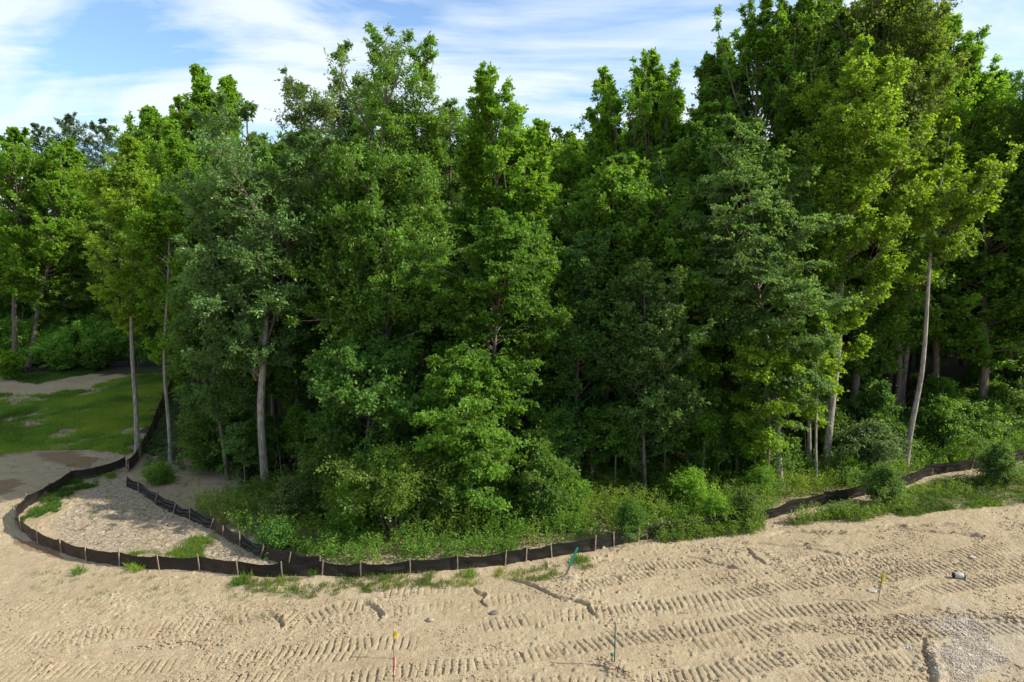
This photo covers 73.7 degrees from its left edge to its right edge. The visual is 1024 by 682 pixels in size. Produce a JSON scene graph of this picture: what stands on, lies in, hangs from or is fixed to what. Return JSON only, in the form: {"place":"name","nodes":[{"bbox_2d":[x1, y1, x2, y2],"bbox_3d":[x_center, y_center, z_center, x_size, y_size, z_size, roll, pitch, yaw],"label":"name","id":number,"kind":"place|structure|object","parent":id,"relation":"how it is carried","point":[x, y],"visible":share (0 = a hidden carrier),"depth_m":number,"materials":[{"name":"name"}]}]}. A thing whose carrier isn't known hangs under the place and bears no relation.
{"place":"outdoors","nodes":[
{"label":"outdoors","id":0,"kind":"place"},
{"bbox_2d":[11,367,94,384],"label":"grass","id":1,"kind":"structure","parent":0,"point":[34,377],"depth_m":70.00,"materials":[{"name":"green plant"}]},
{"bbox_2d":[13,468,117,521],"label":"grass","id":2,"kind":"structure","parent":0,"point":[53,498],"depth_m":37.43,"materials":[{"name":"green plant"}]},
{"bbox_2d":[0,367,179,454],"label":"grass","id":3,"kind":"structure","parent":0,"point":[109,412],"depth_m":53.74,"materials":[{"name":"green plant"}]},
{"bbox_2d":[6,457,300,620],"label":"pebbles","id":4,"kind":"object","parent":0,"point":[230,616],"depth_m":28.86,"materials":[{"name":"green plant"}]},
{"bbox_2d":[125,531,217,557],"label":"grass","id":5,"kind":"structure","parent":0,"point":[196,542],"depth_m":30.81,"materials":[{"name":"green plant"}]},
{"bbox_2d":[0,292,1023,681],"bbox_3d":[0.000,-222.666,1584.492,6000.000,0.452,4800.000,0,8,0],"label":"ground","id":6,"kind":"structure","parent":0,"point":[568,640],"depth_m":26.78,"materials":[{"name":"beige sand"}]},
{"bbox_2d":[0,126,58,355],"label":"maple tree","id":7,"kind":"object","parent":6,"relation":"on","point":[14,151],"visible":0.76,"depth_m":71.68,"materials":[{"name":"green plant"}]},
{"bbox_2d":[5,137,94,366],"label":"maple tree","id":8,"kind":"object","parent":6,"relation":"on","point":[66,155],"visible":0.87,"depth_m":72.56,"materials":[{"name":"green plant"}]},
{"bbox_2d":[10,253,98,330],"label":"maple tree","id":9,"kind":"object","parent":6,"relation":"on","point":[80,272],"visible":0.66,"depth_m":75.99,"materials":[{"name":"green plant"}]},
{"bbox_2d":[40,343,82,373],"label":"shrub","id":10,"kind":"object","parent":6,"relation":"on","point":[64,356],"visible":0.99,"depth_m":71.73,"materials":[{"name":"green plant"}]},
{"bbox_2d":[43,112,112,170],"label":"cottonwood tree","id":11,"kind":"object","parent":6,"relation":"on","point":[67,130],"visible":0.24,"depth_m":123.47,"materials":[{"name":"green plant"}]},
{"bbox_2d":[59,311,124,355],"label":"shrub","id":12,"kind":"object","parent":6,"relation":"on","point":[85,327],"visible":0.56,"depth_m":75.51,"materials":[{"name":"green plant"}]},
{"bbox_2d":[75,338,123,369],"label":"shrub","id":13,"kind":"object","parent":6,"relation":"on","point":[95,354],"visible":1,"depth_m":72.97,"materials":[{"name":"green plant"}]},
{"bbox_2d":[79,118,119,169],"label":"cottonwood tree","id":14,"kind":"object","parent":6,"relation":"on","point":[109,140],"visible":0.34,"depth_m":126.95,"materials":[{"name":"green plant"}]},
{"bbox_2d":[69,211,140,360],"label":"maple tree","id":15,"kind":"object","parent":6,"relation":"on","point":[101,226],"visible":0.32,"depth_m":75.05,"materials":[{"name":"green plant"}]},
{"bbox_2d":[62,132,181,459],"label":"maple tree","id":16,"kind":"object","parent":6,"relation":"on","point":[122,177],"visible":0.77,"depth_m":40.64,"materials":[{"name":"green plant"}]},
{"bbox_2d":[107,105,170,314],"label":"maple tree","id":17,"kind":"object","parent":6,"relation":"on","point":[150,123],"visible":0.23,"depth_m":64.84,"materials":[{"name":"green plant"}]},
{"bbox_2d":[121,181,204,464],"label":"maple tree","id":18,"kind":"object","parent":6,"relation":"on","point":[167,209],"visible":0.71,"depth_m":40.50,"materials":[{"name":"green plant"}]},
{"bbox_2d":[139,119,215,385],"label":"maple tree","id":19,"kind":"object","parent":6,"relation":"on","point":[174,159],"visible":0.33,"depth_m":53.50,"materials":[{"name":"green plant"}]},
{"bbox_2d":[142,406,247,467],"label":"shrub","id":20,"kind":"object","parent":6,"relation":"on","point":[193,428],"visible":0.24,"depth_m":40.84,"materials":[{"name":"green plant"}]},
{"bbox_2d":[164,63,250,377],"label":"maple tree","id":21,"kind":"object","parent":6,"relation":"on","point":[202,97],"visible":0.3,"depth_m":59.93,"materials":[{"name":"green plant"}]},
{"bbox_2d":[173,406,255,474],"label":"shrub","id":22,"kind":"object","parent":6,"relation":"on","point":[213,445],"visible":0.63,"depth_m":40.75,"materials":[{"name":"green plant"}]},
{"bbox_2d":[159,245,271,480],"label":"maple tree","id":23,"kind":"object","parent":6,"relation":"on","point":[233,403],"visible":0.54,"depth_m":38.36,"materials":[{"name":"green plant"}]},
{"bbox_2d":[126,474,320,563],"bbox_3d":[-15.320,8.802,33.713,17.357,1.039,0.910,6,10,36],"label":"silt fence","id":24,"kind":"object","parent":6,"relation":"on","point":[210,523],"visible":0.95,"depth_m":32.19,"materials":[{"name":"fabric"}]},
{"bbox_2d":[143,381,310,484],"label":"ground cover","id":25,"kind":"object","parent":6,"relation":"on","point":[164,431],"visible":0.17,"depth_m":46.03,"materials":[{"name":"green plant"}]},
{"bbox_2d":[218,419,258,487],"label":"sapling","id":26,"kind":"object","parent":6,"relation":"on","point":[237,437],"visible":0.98,"depth_m":37.97,"materials":[{"name":"green plant"}]},
{"bbox_2d":[156,88,343,490],"bbox_3d":[-13.442,-2.060,36.990,9.556,21.350,9.089,0,8,0],"label":"oak tree","id":27,"kind":"object","parent":6,"relation":"on","point":[241,185],"visible":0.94,"depth_m":35.41,"materials":[{"name":"green plant"}]},
{"bbox_2d":[214,411,289,473],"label":"shrub","id":28,"kind":"object","parent":6,"relation":"on","point":[272,443],"visible":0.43,"depth_m":41.08,"materials":[{"name":"green plant"}]},
{"bbox_2d":[253,514,300,560],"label":"shrub","id":29,"kind":"object","parent":6,"relation":"on","point":[273,533],"visible":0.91,"depth_m":30.52,"materials":[{"name":"green plant"}]},
{"bbox_2d":[242,203,328,467],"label":"maple tree","id":30,"kind":"object","parent":6,"relation":"on","point":[309,344],"visible":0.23,"depth_m":40.61,"materials":[{"name":"green plant"}]},
{"bbox_2d":[257,473,318,526],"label":"shrub","id":31,"kind":"object","parent":6,"relation":"on","point":[290,496],"visible":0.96,"depth_m":33.28,"materials":[{"name":"green plant"}]},
{"bbox_2d":[277,402,316,476],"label":"sapling","id":32,"kind":"object","parent":6,"relation":"on","point":[293,425],"visible":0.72,"depth_m":38.96,"materials":[{"name":"green plant"}]},
{"bbox_2d":[257,264,339,427],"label":"maple tree","id":33,"kind":"object","parent":6,"relation":"on","point":[313,403],"visible":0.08,"depth_m":42.01,"materials":[{"name":"green plant"}]},
{"bbox_2d":[264,38,387,429],"bbox_3d":[-10.663,-5.050,42.523,8.458,25.610,6.534,-6,10,-36],"label":"oak tree","id":34,"kind":"object","parent":6,"relation":"on","point":[327,111],"visible":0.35,"depth_m":39.53,"materials":[{"name":"green plant"}]},
{"bbox_2d":[13,455,639,577],"bbox_3d":[-11.177,8.941,32.552,32.768,1.082,10.173,3,9,20],"label":"silt fence","id":35,"kind":"object","parent":6,"relation":"on","point":[457,562],"visible":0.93,"depth_m":29.28,"materials":[{"name":"fabric"}]},
{"bbox_2d":[290,424,364,513],"bbox_3d":[-8.697,6.822,34.571,5.216,5.264,4.164,0,9,-2],"label":"shrub","id":36,"kind":"object","parent":6,"relation":"on","point":[332,445],"visible":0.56,"depth_m":33.83,"materials":[{"name":"green plant"}]},
{"bbox_2d":[320,475,380,532],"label":"shrub","id":37,"kind":"object","parent":6,"relation":"on","point":[338,491],"visible":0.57,"depth_m":32.07,"materials":[{"name":"green plant"}]},
{"bbox_2d":[294,335,436,479],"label":"maple tree","id":38,"kind":"object","parent":6,"relation":"on","point":[368,385],"visible":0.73,"depth_m":33.60,"materials":[{"name":"green plant"}]},
{"bbox_2d":[285,153,449,425],"bbox_3d":[-8.283,-0.860,38.076,8.457,18.688,9.650,-5,10,-31],"label":"maple tree","id":39,"kind":"object","parent":6,"relation":"on","point":[330,256],"visible":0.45,"depth_m":35.38,"materials":[{"name":"green plant"}]},
{"bbox_2d":[270,21,470,440],"bbox_3d":[-7.334,-4.077,37.243,10.560,25.318,7.979,0,8,0],"label":"oak tree","id":40,"kind":"object","parent":6,"relation":"on","point":[415,174],"visible":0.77,"depth_m":35.62,"materials":[{"name":"green plant"}]},
{"bbox_2d":[316,456,424,535],"bbox_3d":[-6.747,7.602,33.131,4.789,4.065,6.472,5,10,29],"label":"shrub","id":41,"kind":"object","parent":6,"relation":"on","point":[350,507],"visible":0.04,"depth_m":31.85,"materials":[{"name":"green plant"}]},
{"bbox_2d":[313,441,463,538],"bbox_3d":[-5.828,6.967,31.818,5.880,4.810,5.737,7,11,38],"label":"shrub","id":42,"kind":"object","parent":6,"relation":"on","point":[387,465],"visible":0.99,"depth_m":31.08,"materials":[{"name":"green plant"}]},
{"bbox_2d":[232,556,594,598],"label":"grass","id":43,"kind":"structure","parent":6,"relation":"on","point":[425,580],"depth_m":28.00,"materials":[{"name":"green plant"}]},
{"bbox_2d":[395,447,482,534],"bbox_3d":[-3.728,7.135,33.862,5.748,4.751,5.358,-5,10,-30],"label":"shrub","id":44,"kind":"object","parent":6,"relation":"on","point":[464,491],"visible":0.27,"depth_m":32.43,"materials":[{"name":"green plant"}]},
{"bbox_2d":[418,97,470,339],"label":"oak tree","id":45,"kind":"object","parent":6,"relation":"on","point":[454,186],"visible":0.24,"depth_m":42.63,"materials":[{"name":"green plant"}]},
{"bbox_2d":[391,433,509,525],"bbox_3d":[-4.001,6.898,33.824,7.763,4.463,4.260,5,10,30],"label":"shrub","id":46,"kind":"object","parent":6,"relation":"on","point":[432,466],"visible":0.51,"depth_m":32.49,"materials":[{"name":"green plant"}]},
{"bbox_2d":[395,345,527,520],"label":"maple tree","id":47,"kind":"object","parent":6,"relation":"on","point":[466,411],"visible":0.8,"depth_m":32.15,"materials":[{"name":"green plant"}]},
{"bbox_2d":[410,207,572,498],"bbox_3d":[-1.118,1.065,34.948,7.581,15.708,6.767,2,9,15],"label":"elm tree","id":48,"kind":"object","parent":6,"relation":"on","point":[509,266],"visible":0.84,"depth_m":33.34,"materials":[{"name":"green plant"}]},
{"bbox_2d":[414,188,571,382],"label":"maple tree","id":49,"kind":"object","parent":6,"relation":"on","point":[469,215],"visible":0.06,"depth_m":39.38,"materials":[{"name":"green plant"}]},
{"bbox_2d":[451,60,565,433],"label":"maple tree","id":50,"kind":"object","parent":6,"relation":"on","point":[517,163],"visible":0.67,"depth_m":38.24,"materials":[{"name":"green plant"}]},
{"bbox_2d":[0,521,1023,681],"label":"dirt clods","id":51,"kind":"object","parent":6,"relation":"on","point":[505,649],"visible":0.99,"depth_m":25.05,"materials":[{"name":"beige sand"}]},
{"bbox_2d":[466,215,581,436],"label":"maple tree","id":52,"kind":"object","parent":6,"relation":"on","point":[539,394],"visible":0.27,"depth_m":36.85,"materials":[{"name":"green plant"}]},
{"bbox_2d":[498,420,587,514],"bbox_3d":[1.082,6.661,35.701,4.599,5.242,5.760,7,11,39],"label":"shrub","id":53,"kind":"object","parent":6,"relation":"on","point":[536,443],"visible":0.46,"depth_m":35.07,"materials":[{"name":"green plant"}]},
{"bbox_2d":[510,399,577,454],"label":"sapling","id":54,"kind":"object","parent":6,"relation":"on","point":[535,414],"visible":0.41,"depth_m":36.15,"materials":[{"name":"green plant"}]},
{"bbox_2d":[513,451,584,527],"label":"shrub","id":55,"kind":"object","parent":6,"relation":"on","point":[545,478],"visible":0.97,"depth_m":33.16,"materials":[{"name":"green plant"}]},
{"bbox_2d":[550,135,591,409],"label":"maple tree","id":56,"kind":"object","parent":6,"relation":"on","point":[565,172],"visible":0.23,"depth_m":51.90,"materials":[{"name":"green plant"}]},
{"bbox_2d":[553,404,590,465],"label":"sapling","id":57,"kind":"object","parent":6,"relation":"on","point":[566,416],"visible":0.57,"depth_m":36.85,"materials":[{"name":"green plant"}]},
{"bbox_2d":[133,607,1023,681],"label":"dirt clods","id":58,"kind":"object","parent":6,"relation":"on","point":[606,662],"visible":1,"depth_m":24.20,"materials":[{"name":"beige sand"}]},
{"bbox_2d":[533,229,640,474],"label":"maple tree","id":59,"kind":"object","parent":6,"relation":"on","point":[581,267],"visible":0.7,"depth_m":37.57,"materials":[{"name":"green plant"}]},
{"bbox_2d":[575,404,617,487],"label":"sapling","id":60,"kind":"object","parent":6,"relation":"on","point":[589,440],"visible":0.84,"depth_m":37.48,"materials":[{"name":"green plant"}]},
{"bbox_2d":[185,421,1023,564],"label":"weeds","id":61,"kind":"object","parent":6,"relation":"on","point":[426,540],"visible":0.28,"depth_m":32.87,"materials":[{"name":"green plant"}]},
{"bbox_2d":[592,397,643,492],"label":"sapling","id":62,"kind":"object","parent":6,"relation":"on","point":[613,427],"visible":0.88,"depth_m":36.89,"materials":[{"name":"green plant"}]},
{"bbox_2d":[565,156,673,466],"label":"maple tree","id":63,"kind":"object","parent":6,"relation":"on","point":[608,188],"visible":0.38,"depth_m":38.46,"materials":[{"name":"green plant"}]},
{"bbox_2d":[544,151,709,463],"bbox_3d":[7.153,-1.742,41.851,10.638,19.007,9.177,0,8,0],"label":"maple tree","id":64,"kind":"object","parent":6,"relation":"on","point":[625,160],"visible":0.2,"depth_m":38.62,"materials":[{"name":"green plant"}]},
{"bbox_2d":[610,491,649,544],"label":"shrub","id":65,"kind":"object","parent":6,"relation":"on","point":[633,513],"visible":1,"depth_m":31.79,"materials":[{"name":"green plant"}]},
{"bbox_2d":[571,47,693,180],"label":"maple tree","id":66,"kind":"object","parent":6,"relation":"on","point":[656,125],"visible":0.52,"depth_m":47.60,"materials":[{"name":"green plant"}]},
{"bbox_2d":[572,257,716,490],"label":"maple tree","id":67,"kind":"object","parent":6,"relation":"on","point":[645,341],"visible":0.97,"depth_m":35.84,"materials":[{"name":"green plant"}]},
{"bbox_2d":[647,99,735,450],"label":"maple tree","id":68,"kind":"object","parent":6,"relation":"on","point":[703,131],"visible":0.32,"depth_m":41.82,"materials":[{"name":"green plant"}]},
{"bbox_2d":[664,462,719,514],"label":"shrub","id":69,"kind":"object","parent":6,"relation":"on","point":[688,482],"visible":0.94,"depth_m":35.07,"materials":[{"name":"green plant"}]},
{"bbox_2d":[631,209,756,465],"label":"maple tree","id":70,"kind":"object","parent":6,"relation":"on","point":[697,290],"visible":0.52,"depth_m":37.93,"materials":[{"name":"green plant"}]},
{"bbox_2d":[651,399,739,479],"bbox_3d":[10.741,5.845,40.042,6.653,5.584,4.922,-5,10,-30],"label":"shrub","id":71,"kind":"object","parent":6,"relation":"on","point":[692,437],"visible":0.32,"depth_m":39.30,"materials":[{"name":"green plant"}]},
{"bbox_2d":[684,399,729,477],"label":"sapling","id":72,"kind":"object","parent":6,"relation":"on","point":[710,431],"visible":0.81,"depth_m":37.89,"materials":[{"name":"green plant"}]},
{"bbox_2d":[685,36,761,380],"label":"maple tree","id":73,"kind":"object","parent":6,"relation":"on","point":[710,74],"visible":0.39,"depth_m":44.68,"materials":[{"name":"green plant"}]},
{"bbox_2d":[727,482,764,521],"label":"shrub","id":74,"kind":"object","parent":6,"relation":"on","point":[745,502],"visible":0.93,"depth_m":33.32,"materials":[{"name":"green plant"}]},
{"bbox_2d":[731,410,775,466],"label":"sapling","id":75,"kind":"object","parent":6,"relation":"on","point":[748,451],"visible":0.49,"depth_m":37.39,"materials":[{"name":"green plant"}]},
{"bbox_2d":[666,147,841,399],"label":"maple tree","id":76,"kind":"object","parent":6,"relation":"on","point":[730,356],"visible":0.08,"depth_m":39.72,"materials":[{"name":"green plant"}]},
{"bbox_2d":[708,427,802,482],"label":"shrub","id":77,"kind":"object","parent":6,"relation":"on","point":[786,454],"visible":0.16,"depth_m":38.65,"materials":[{"name":"green plant"}]},
{"bbox_2d":[737,462,781,505],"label":"shrub","id":78,"kind":"object","parent":6,"relation":"on","point":[759,473],"visible":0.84,"depth_m":36.33,"materials":[{"name":"green plant"}]},
{"bbox_2d":[721,317,814,488],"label":"maple tree","id":79,"kind":"object","parent":6,"relation":"on","point":[760,361],"visible":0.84,"depth_m":35.85,"materials":[{"name":"green plant"}]},
{"bbox_2d":[680,113,868,487],"bbox_3d":[13.508,-1.885,38.011,9.341,20.593,11.587,0,8,0],"label":"maple tree","id":80,"kind":"object","parent":6,"relation":"on","point":[743,183],"visible":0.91,"depth_m":35.47,"materials":[{"name":"green plant"}]},
{"bbox_2d":[711,0,850,311],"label":"maple tree","id":81,"kind":"object","parent":6,"relation":"on","point":[767,46],"visible":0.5,"depth_m":42.44,"materials":[{"name":"green plant"}]},
{"bbox_2d":[789,310,848,485],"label":"maple tree","id":82,"kind":"object","parent":6,"relation":"on","point":[826,372],"visible":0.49,"depth_m":38.19,"materials":[{"name":"green plant"}]},
{"bbox_2d":[780,395,860,455],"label":"shrub","id":83,"kind":"object","parent":6,"relation":"on","point":[803,433],"visible":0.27,"depth_m":43.56,"materials":[{"name":"green plant"}]},
{"bbox_2d":[788,227,858,465],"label":"maple tree","id":84,"kind":"object","parent":6,"relation":"on","point":[832,274],"visible":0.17,"depth_m":39.32,"materials":[{"name":"green plant"}]},
{"bbox_2d":[647,451,1023,539],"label":"silt fence","id":85,"kind":"object","parent":6,"relation":"on","point":[844,494],"visible":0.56,"depth_m":36.28,"materials":[{"name":"fabric"}]},
{"bbox_2d":[654,460,1023,543],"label":"weeds","id":86,"kind":"object","parent":6,"relation":"on","point":[855,510],"visible":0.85,"depth_m":34.20,"materials":[{"name":"green plant"}]},
{"bbox_2d":[775,34,937,471],"bbox_3d":[19.058,-4.575,39.896,8.007,25.396,7.559,0,8,0],"label":"maple tree","id":87,"kind":"object","parent":6,"relation":"on","point":[866,92],"visible":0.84,"depth_m":37.62,"materials":[{"name":"green plant"}]},
{"bbox_2d":[821,417,920,478],"bbox_3d":[20.467,6.298,40.398,4.874,3.770,5.035,0,8,0],"label":"shrub","id":88,"kind":"object","parent":6,"relation":"on","point":[871,443],"visible":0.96,"depth_m":39.62,"materials":[{"name":"green plant"}]},
{"bbox_2d":[777,0,974,415],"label":"maple tree","id":89,"kind":"object","parent":6,"relation":"on","point":[905,28],"visible":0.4,"depth_m":40.62,"materials":[{"name":"green plant"}]},
{"bbox_2d":[838,460,914,509],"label":"shrub","id":90,"kind":"object","parent":6,"relation":"on","point":[883,482],"visible":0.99,"depth_m":35.61,"materials":[{"name":"green plant"}]},
{"bbox_2d":[848,376,906,428],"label":"sapling","id":91,"kind":"object","parent":6,"relation":"on","point":[881,398],"visible":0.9,"depth_m":43.22,"materials":[{"name":"green plant"}]},
{"bbox_2d":[821,192,961,398],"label":"maple tree","id":92,"kind":"object","parent":6,"relation":"on","point":[876,358],"visible":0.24,"depth_m":43.92,"materials":[{"name":"green plant"}]},
{"bbox_2d":[870,165,998,414],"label":"maple tree","id":93,"kind":"object","parent":6,"relation":"on","point":[911,336],"visible":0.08,"depth_m":46.93,"materials":[{"name":"green plant"}]},
{"bbox_2d":[886,10,987,412],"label":"maple tree","id":94,"kind":"object","parent":6,"relation":"on","point":[956,109],"visible":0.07,"depth_m":44.05,"materials":[{"name":"green plant"}]},
{"bbox_2d":[876,115,1023,470],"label":"maple tree","id":95,"kind":"object","parent":6,"relation":"on","point":[959,195],"visible":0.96,"depth_m":39.04,"materials":[{"name":"green plant"}]},
{"bbox_2d":[881,466,1023,516],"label":"grass","id":96,"kind":"structure","parent":6,"relation":"on","point":[944,508],"depth_m":36.83,"materials":[{"name":"green plant"}]},
{"bbox_2d":[912,396,1005,452],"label":"shrub","id":97,"kind":"object","parent":6,"relation":"on","point":[980,413],"visible":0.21,"depth_m":44.76,"materials":[{"name":"green plant"}]},
{"bbox_2d":[904,392,1015,455],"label":"shrub","id":98,"kind":"object","parent":6,"relation":"on","point":[936,410],"visible":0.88,"depth_m":44.33,"materials":[{"name":"green plant"}]},
{"bbox_2d":[902,611,1023,681],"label":"gravel","id":99,"kind":"structure","parent":6,"relation":"on","point":[968,649],"depth_m":23.36,"materials":[{"name":"grey gravel"}]},
{"bbox_2d":[920,12,1011,386],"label":"maple tree","id":100,"kind":"object","parent":6,"relation":"on","point":[981,116],"visible":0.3,"depth_m":45.74,"materials":[{"name":"green plant"}]},
{"bbox_2d":[922,135,1023,399],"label":"maple tree","id":101,"kind":"object","parent":6,"relation":"on","point":[1003,217],"visible":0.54,"depth_m":45.67,"materials":[{"name":"green plant"}]},
{"bbox_2d":[959,378,1023,428],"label":"shrub","id":102,"kind":"object","parent":6,"relation":"on","point":[1014,399],"visible":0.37,"depth_m":47.42,"materials":[{"name":"green plant"}]},
{"bbox_2d":[970,437,1023,484],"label":"shrub","id":103,"kind":"object","parent":6,"relation":"on","point":[998,460],"visible":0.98,"depth_m":39.15,"materials":[{"name":"green plant"}]},
{"bbox_2d":[973,69,1023,352],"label":"oak tree","id":104,"kind":"object","parent":6,"relation":"on","point":[1017,117],"visible":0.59,"depth_m":44.94,"materials":[{"name":"green plant"}]},
{"bbox_2d":[0,0,1023,216],"label":"sky","id":105,"kind":"structure","parent":0,"point":[94,59],"materials":[{"name":"blue"}]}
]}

